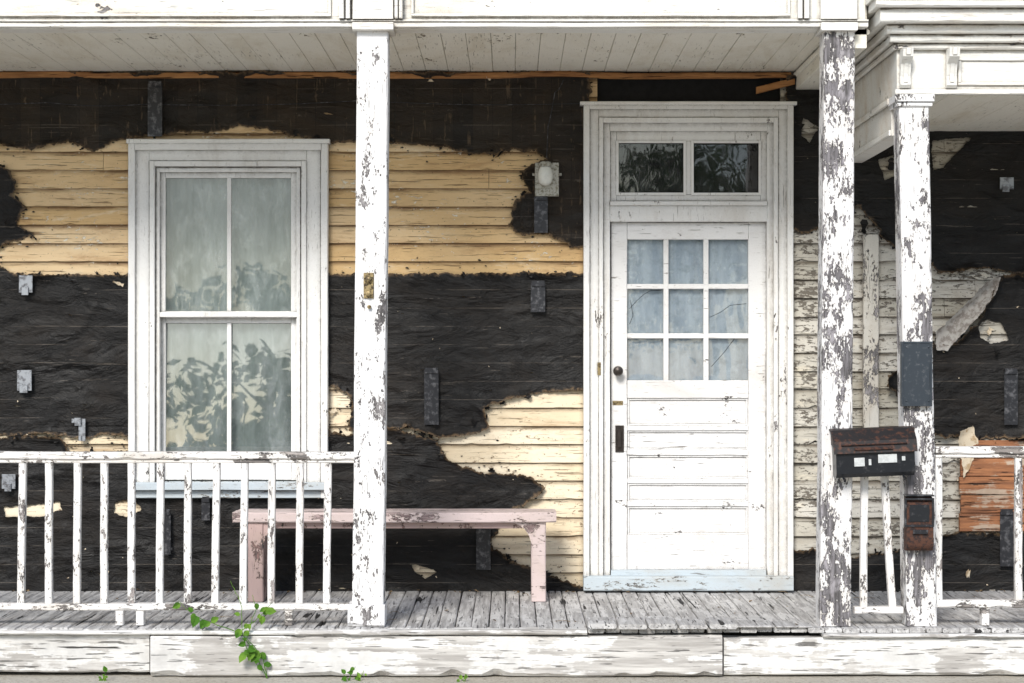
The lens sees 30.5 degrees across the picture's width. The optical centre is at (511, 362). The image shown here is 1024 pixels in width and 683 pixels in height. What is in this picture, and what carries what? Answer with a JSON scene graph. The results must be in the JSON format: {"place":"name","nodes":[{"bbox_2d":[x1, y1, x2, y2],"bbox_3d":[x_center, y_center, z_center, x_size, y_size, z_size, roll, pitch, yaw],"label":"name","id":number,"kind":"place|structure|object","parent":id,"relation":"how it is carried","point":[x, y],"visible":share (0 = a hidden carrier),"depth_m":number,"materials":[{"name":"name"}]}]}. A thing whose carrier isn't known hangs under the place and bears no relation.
{"place":"outdoors","nodes":[
{"label":"outdoors","id":0,"kind":"place"},
{"bbox_2d":[165,178,295,480],"bbox_3d":[-1.660,-0.212,11.085,0.980,1.975,0.027,0,0,0],"label":"window curtain","id":1,"kind":"object","parent":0,"point":[196,280],"depth_m":11.08,"materials":[{"name":"white fabric"}]},
{"bbox_2d":[0,372,582,590],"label":"wall siding","id":2,"kind":"object","parent":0,"point":[532,433],"depth_m":10.99,"materials":[{"name":"beige wood"}]},
{"bbox_2d":[0,59,596,369],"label":"wall siding tan","id":3,"kind":"structure","parent":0,"point":[449,211],"depth_m":10.99,"materials":[{"name":"beige wood"}]},
{"bbox_2d":[0,166,33,245],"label":"tar paper patch","id":4,"kind":"object","parent":3,"relation":"attached to","point":[10,205],"visible":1,"depth_m":10.98,"materials":[{"name":"black paper"}]},
{"bbox_2d":[0,33,819,71],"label":"porch ceiling boards","id":5,"kind":"object","parent":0,"point":[597,52],"visible":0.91,"depth_m":10.30,"materials":[{"name":"white wood"}]},
{"bbox_2d":[0,71,1009,598],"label":"tar paper remnants","id":6,"kind":"object","parent":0,"point":[406,267],"visible":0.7,"depth_m":10.98,"materials":[{"name":"black paper"}]},
{"bbox_2d":[0,672,1023,682],"bbox_3d":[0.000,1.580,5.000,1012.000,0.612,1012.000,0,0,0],"label":"ground","id":7,"kind":"structure","parent":0,"point":[72,677],"depth_m":9.38,"materials":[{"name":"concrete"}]},
{"bbox_2d":[98,666,107,680],"bbox_3d":[-2.034,1.548,9.314,0.057,0.086,0.024,0,0,0],"label":"weed plant","id":8,"kind":"object","parent":7,"relation":"on","point":[105,669],"visible":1,"depth_m":9.31,"materials":[{"name":"green plant"}]},
{"bbox_2d":[172,581,275,677],"bbox_3d":[-1.446,1.341,9.406,0.526,0.472,0.170,0,0,0],"label":"climbing vine","id":9,"kind":"object","parent":7,"relation":"on","point":[252,653],"visible":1,"depth_m":9.38,"materials":[{"name":"green plant"}]},
{"bbox_2d":[341,667,366,681],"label":"weed plant","id":10,"kind":"object","parent":7,"relation":"on","point":[350,672],"visible":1,"depth_m":9.31,"materials":[{"name":"green plant"}]},
{"bbox_2d":[457,674,467,681],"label":"weed plant","id":11,"kind":"object","parent":7,"relation":"on","point":[461,677],"visible":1,"depth_m":9.30,"materials":[{"name":"green plant"}]},
{"bbox_2d":[0,627,1023,676],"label":"porch fascia timbers","id":12,"kind":"object","parent":7,"relation":"on","point":[519,651],"visible":0.98,"depth_m":9.40,"materials":[{"name":"white wood"}]},
{"bbox_2d":[0,590,1023,633],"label":"porch floor boards","id":13,"kind":"object","parent":12,"relation":"on","point":[787,606],"visible":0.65,"depth_m":10.03,"materials":[{"name":"grey wood"}]},
{"bbox_2d":[0,451,353,624],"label":"porch railing","id":14,"kind":"object","parent":13,"relation":"on","point":[104,459],"visible":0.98,"depth_m":9.54,"materials":[{"name":"white wood"}]},
{"bbox_2d":[348,31,389,626],"bbox_3d":[-0.729,-0.171,9.577,0.203,3.013,0.186,0,0,0],"label":"porch post","id":15,"kind":"object","parent":13,"relation":"on","point":[367,605],"visible":1,"depth_m":9.50,"materials":[{"name":"paint"}]},
{"bbox_2d":[364,273,373,308],"bbox_3d":[-0.725,-0.362,9.485,0.052,0.182,0.030,0,0,0],"label":"post doorbell","id":16,"kind":"object","parent":15,"relation":"attached to","point":[368,285],"visible":1,"depth_m":9.49,"materials":[{"name":"gold metal"}]},
{"bbox_2d":[232,508,555,601],"bbox_3d":[-0.655,1.085,10.617,1.805,0.499,0.337,0,0,0],"label":"wooden bench","id":17,"kind":"object","parent":13,"relation":"on","point":[532,522],"visible":0.84,"depth_m":10.47,"materials":[{"name":"paint"}]},
{"bbox_2d":[583,568,793,590],"bbox_3d":[1.023,1.269,10.985,1.216,0.112,0.232,0,0,0],"label":"door threshold","id":18,"kind":"object","parent":13,"relation":"on","point":[687,580],"depth_m":10.87,"materials":[{"name":"white wood"}]},
{"bbox_2d":[586,616,811,628],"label":"porch floor patch boards","id":19,"kind":"object","parent":13,"relation":"on","point":[660,622],"visible":1,"depth_m":9.44,"materials":[{"name":"grey wood"}]},
{"bbox_2d":[816,31,854,625],"bbox_3d":[1.648,-0.171,9.575,0.176,3.012,0.153,0,0,0],"label":"porch post","id":20,"kind":"object","parent":13,"relation":"on","point":[835,305],"visible":0.97,"depth_m":9.50,"materials":[{"name":"paint"}]},
{"bbox_2d":[829,426,917,481],"bbox_3d":[1.814,0.460,9.424,0.422,0.278,0.147,0,0,0],"label":"mailbox","id":21,"kind":"object","parent":20,"relation":"attached to","point":[873,451],"visible":1,"depth_m":9.39,"materials":[{"name":"black metal"}]},
{"bbox_2d":[894,107,936,625],"bbox_3d":[2.055,-0.009,9.575,0.194,2.689,0.153,0,0,0],"label":"porch post","id":22,"kind":"object","parent":13,"relation":"on","point":[913,283],"visible":0.84,"depth_m":9.50,"materials":[{"name":"paint"}]},
{"bbox_2d":[852,476,902,613],"bbox_3d":[1.867,0.853,9.563,0.256,0.850,0.076,0,0,0],"label":"porch railing","id":23,"kind":"object","parent":22,"relation":"attached to","point":[864,608],"visible":0.76,"depth_m":9.54,"materials":[{"name":"paint"}]},
{"bbox_2d":[888,94,934,110],"bbox_3d":[2.034,-1.324,9.573,0.199,0.059,0.195,0,0,0],"label":"porch post cap","id":24,"kind":"object","parent":22,"relation":"attached to","point":[910,100],"visible":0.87,"depth_m":9.48,"materials":[{"name":"paint"}]},
{"bbox_2d":[900,341,931,405],"bbox_3d":[2.041,0.058,9.479,0.156,0.327,0.038,0,0,0],"label":"metal wall box","id":25,"kind":"object","parent":22,"relation":"attached to","point":[915,373],"visible":1,"depth_m":9.46,"materials":[{"name":"grey metal"}]},
{"bbox_2d":[903,494,933,550],"bbox_3d":[2.044,0.807,9.454,0.151,0.283,0.087,0,0,0],"label":"mailbox","id":26,"kind":"object","parent":22,"relation":"attached to","point":[918,520],"visible":1,"depth_m":9.42,"materials":[{"name":"metal"}]},
{"bbox_2d":[929,95,1023,130],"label":"side porch ceiling boards","id":27,"kind":"object","parent":22,"relation":"on","point":[976,112],"visible":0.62,"depth_m":10.19,"materials":[{"name":"paint"}]},
{"bbox_2d":[935,446,1023,624],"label":"porch railing","id":28,"kind":"object","parent":22,"relation":"attached to","point":[1016,453],"visible":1,"depth_m":9.54,"materials":[{"name":"white wood"}]},
{"bbox_2d":[414,44,895,626],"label":"wall","id":29,"kind":"structure","parent":7,"relation":"on","point":[676,90],"depth_m":11.01,"materials":[{"name":"wood"}]},
{"bbox_2d":[126,139,330,497],"bbox_3d":[-1.651,-0.254,10.983,1.180,2.090,0.156,0,0,0],"label":"window frame","id":30,"kind":"object","parent":29,"relation":"attached to","point":[154,164],"visible":0.94,"depth_m":10.94,"materials":[{"name":"white wood"}]},
{"bbox_2d":[136,481,323,497],"bbox_3d":[-1.654,0.744,10.967,1.162,0.093,0.167,0,0,0],"label":"window sill","id":31,"kind":"structure","parent":30,"relation":"attached to","point":[231,489],"depth_m":10.93,"materials":[{"name":"white wood"}]},
{"bbox_2d":[0,266,582,438],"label":"tar paper","id":32,"kind":"object","parent":29,"relation":"attached to","point":[474,359],"visible":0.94,"depth_m":10.97,"materials":[{"name":"black paper"}]},
{"bbox_2d":[0,427,588,598],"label":"tar paper","id":33,"kind":"object","parent":29,"relation":"attached to","point":[416,466],"visible":0.56,"depth_m":10.97,"materials":[{"name":"black paper"}]},
{"bbox_2d":[0,70,591,247],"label":"tar paper top","id":34,"kind":"object","parent":29,"relation":"attached to","point":[478,129],"visible":0.94,"depth_m":10.97,"materials":[{"name":"black paper"}]},
{"bbox_2d":[0,80,579,160],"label":"wall wires","id":35,"kind":"object","parent":34,"relation":"attached to","point":[331,102],"depth_m":10.94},
{"bbox_2d":[0,71,1023,576],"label":"curled tar flaps","id":36,"kind":"object","parent":34,"relation":"attached to","point":[476,417],"visible":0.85,"depth_m":10.96,"materials":[{"name":"paper"}]},
{"bbox_2d":[0,71,794,93],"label":"raw ceiling trim","id":37,"kind":"structure","parent":29,"relation":"attached to","point":[501,75],"depth_m":10.96,"materials":[{"name":"orange wood"}]},
{"bbox_2d":[0,0,868,36],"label":"porch frieze beam","id":38,"kind":"structure","parent":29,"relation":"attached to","point":[392,18],"depth_m":9.51,"materials":[{"name":"white wood"}]},
{"bbox_2d":[2,177,1013,490],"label":"galvanised wall clips","id":39,"kind":"object","parent":29,"relation":"attached to","point":[24,377],"visible":1,"depth_m":10.94,"materials":[{"name":"metal"}]},
{"bbox_2d":[17,76,1018,584],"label":"paper scraps","id":40,"kind":"object","parent":29,"relation":"attached to","point":[989,330],"visible":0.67,"depth_m":10.96,"materials":[{"name":"beige paper"}]},
{"bbox_2d":[148,81,1017,569],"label":"dark wall straps","id":41,"kind":"object","parent":29,"relation":"attached to","point":[538,305],"depth_m":10.93,"materials":[{"name":"metal"}]},
{"bbox_2d":[580,101,796,576],"bbox_3d":[1.026,-0.134,11.000,1.258,2.766,0.201,0,0,0],"label":"door frame","id":42,"kind":"object","parent":29,"relation":"attached to","point":[610,126],"visible":1,"depth_m":10.94,"materials":[{"name":"white wood"}]},
{"bbox_2d":[611,222,765,569],"bbox_3d":[1.035,0.197,11.020,0.911,2.035,0.041,0,0,0],"label":"door slab","id":43,"kind":"structure","parent":42,"relation":"in","point":[688,477],"depth_m":11.00,"materials":[{"name":"white wood"}]},
{"bbox_2d":[613,366,623,451],"bbox_3d":[0.579,0.273,10.964,0.152,0.503,0.072,0,0,0],"label":"door knob and handle","id":44,"kind":"object","parent":43,"relation":"attached to","point":[619,430],"visible":1,"depth_m":10.99,"materials":[{"name":"black metal"}]},
{"bbox_2d":[619,143,758,192],"bbox_3d":[1.040,-1.148,11.031,0.877,0.361,0.003,0,0,0],"label":"transom window","id":45,"kind":"structure","parent":42,"relation":"attached to","point":[718,167],"depth_m":11.03,"materials":[{"name":"clear glass"}]},
{"bbox_2d":[863,234,878,427],"bbox_3d":[2.096,-0.174,10.965,0.090,1.145,0.032,0,0,0],"label":"corner board","id":46,"kind":"object","parent":29,"relation":"attached to","point":[870,330],"visible":0.98,"depth_m":10.95,"materials":[{"name":"paint"}]},
{"bbox_2d":[785,75,1023,274],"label":"tar paper side","id":47,"kind":"object","parent":29,"relation":"attached to","point":[991,233],"visible":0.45,"depth_m":10.97,"materials":[{"name":"black paper"}]},
{"bbox_2d":[785,531,1023,591],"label":"tar paper","id":48,"kind":"object","parent":29,"relation":"attached to","point":[977,554],"visible":0.48,"depth_m":10.97,"materials":[{"name":"black paper"}]},
{"bbox_2d":[854,0,1023,162],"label":"side cornice","id":49,"kind":"structure","parent":29,"relation":"attached to","point":[955,47],"depth_m":9.49,"materials":[{"name":"paint"}]},
{"bbox_2d":[887,273,1023,439],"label":"tar paper side","id":50,"kind":"object","parent":29,"relation":"attached to","point":[973,361],"visible":0.79,"depth_m":10.97,"materials":[{"name":"black paper"}]},
{"bbox_2d":[936,276,1000,350],"bbox_3d":[2.652,-0.286,10.917,0.372,0.439,0.086,0,0,0],"label":"torn paper flap","id":51,"kind":"object","parent":50,"relation":"attached to","point":[960,321],"visible":1,"depth_m":10.94,"materials":[{"name":"grey paper"}]},
{"bbox_2d":[958,426,977,476],"bbox_3d":[2.655,0.521,10.947,0.126,0.308,0.039,0,0,-18],"label":"torn paper flap","id":52,"kind":"object","parent":29,"relation":"attached to","point":[967,437],"visible":0.74,"depth_m":10.95,"materials":[{"name":"beige paper"}]},
{"bbox_2d":[959,440,1023,530],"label":"exposed sheathing boards","id":53,"kind":"object","parent":29,"relation":"attached to","point":[984,501],"visible":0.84,"depth_m":10.95,"materials":[{"name":"brown wood"}]},
{"bbox_2d":[587,630,925,635],"bbox_3d":[0.000,1.470,9.600,9.000,0.211,0.101,0,0,0],"label":"floor joist board","id":54,"kind":"object","parent":7,"relation":"on","point":[772,633],"visible":0.02,"depth_m":9.55,"materials":[{"name":"black wood"}]},
{"bbox_2d":[13,589,1016,622],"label":"leaf litter","id":55,"kind":"object","parent":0,"point":[527,594],"visible":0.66,"depth_m":10.78,"materials":[{"name":"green plant"}]},
{"bbox_2d":[532,161,560,196],"bbox_3d":[0.204,-1.066,10.898,0.169,0.197,0.144,0,0,0],"label":"wall lamp","id":56,"kind":"object","parent":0,"point":[546,174],"visible":1,"depth_m":10.91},
{"bbox_2d":[597,362,622,404],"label":"door latch plates","id":57,"kind":"object","parent":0,"point":[599,373],"depth_m":10.92,"materials":[{"name":"metal"}]},
{"bbox_2d":[490,33,765,592],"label":"house body walls","id":58,"kind":"structure","parent":0,"point":[610,383],"depth_m":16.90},
{"bbox_2d":[627,240,747,379],"bbox_3d":[1.030,-0.307,11.050,0.730,0.845,0.008,0,0,0],"label":"door curtain","id":59,"kind":"object","parent":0,"point":[728,261],"depth_m":11.05,"materials":[{"name":"white fabric"}]},
{"bbox_2d":[629,290,745,366],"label":"cracked pane lines","id":60,"kind":"object","parent":59,"relation":"on","point":[711,316],"visible":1,"depth_m":11.02,"materials":[{"name":"grey glass"}]},
{"bbox_2d":[793,6,869,89],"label":"porch side beam","id":61,"kind":"structure","parent":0,"point":[806,73],"depth_m":10.42,"materials":[{"name":"white wood"}]},
{"bbox_2d":[780,71,1023,590],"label":"wall siding","id":62,"kind":"object","parent":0,"point":[953,293],"depth_m":10.99,"materials":[{"name":"beige wood"}]}
]}

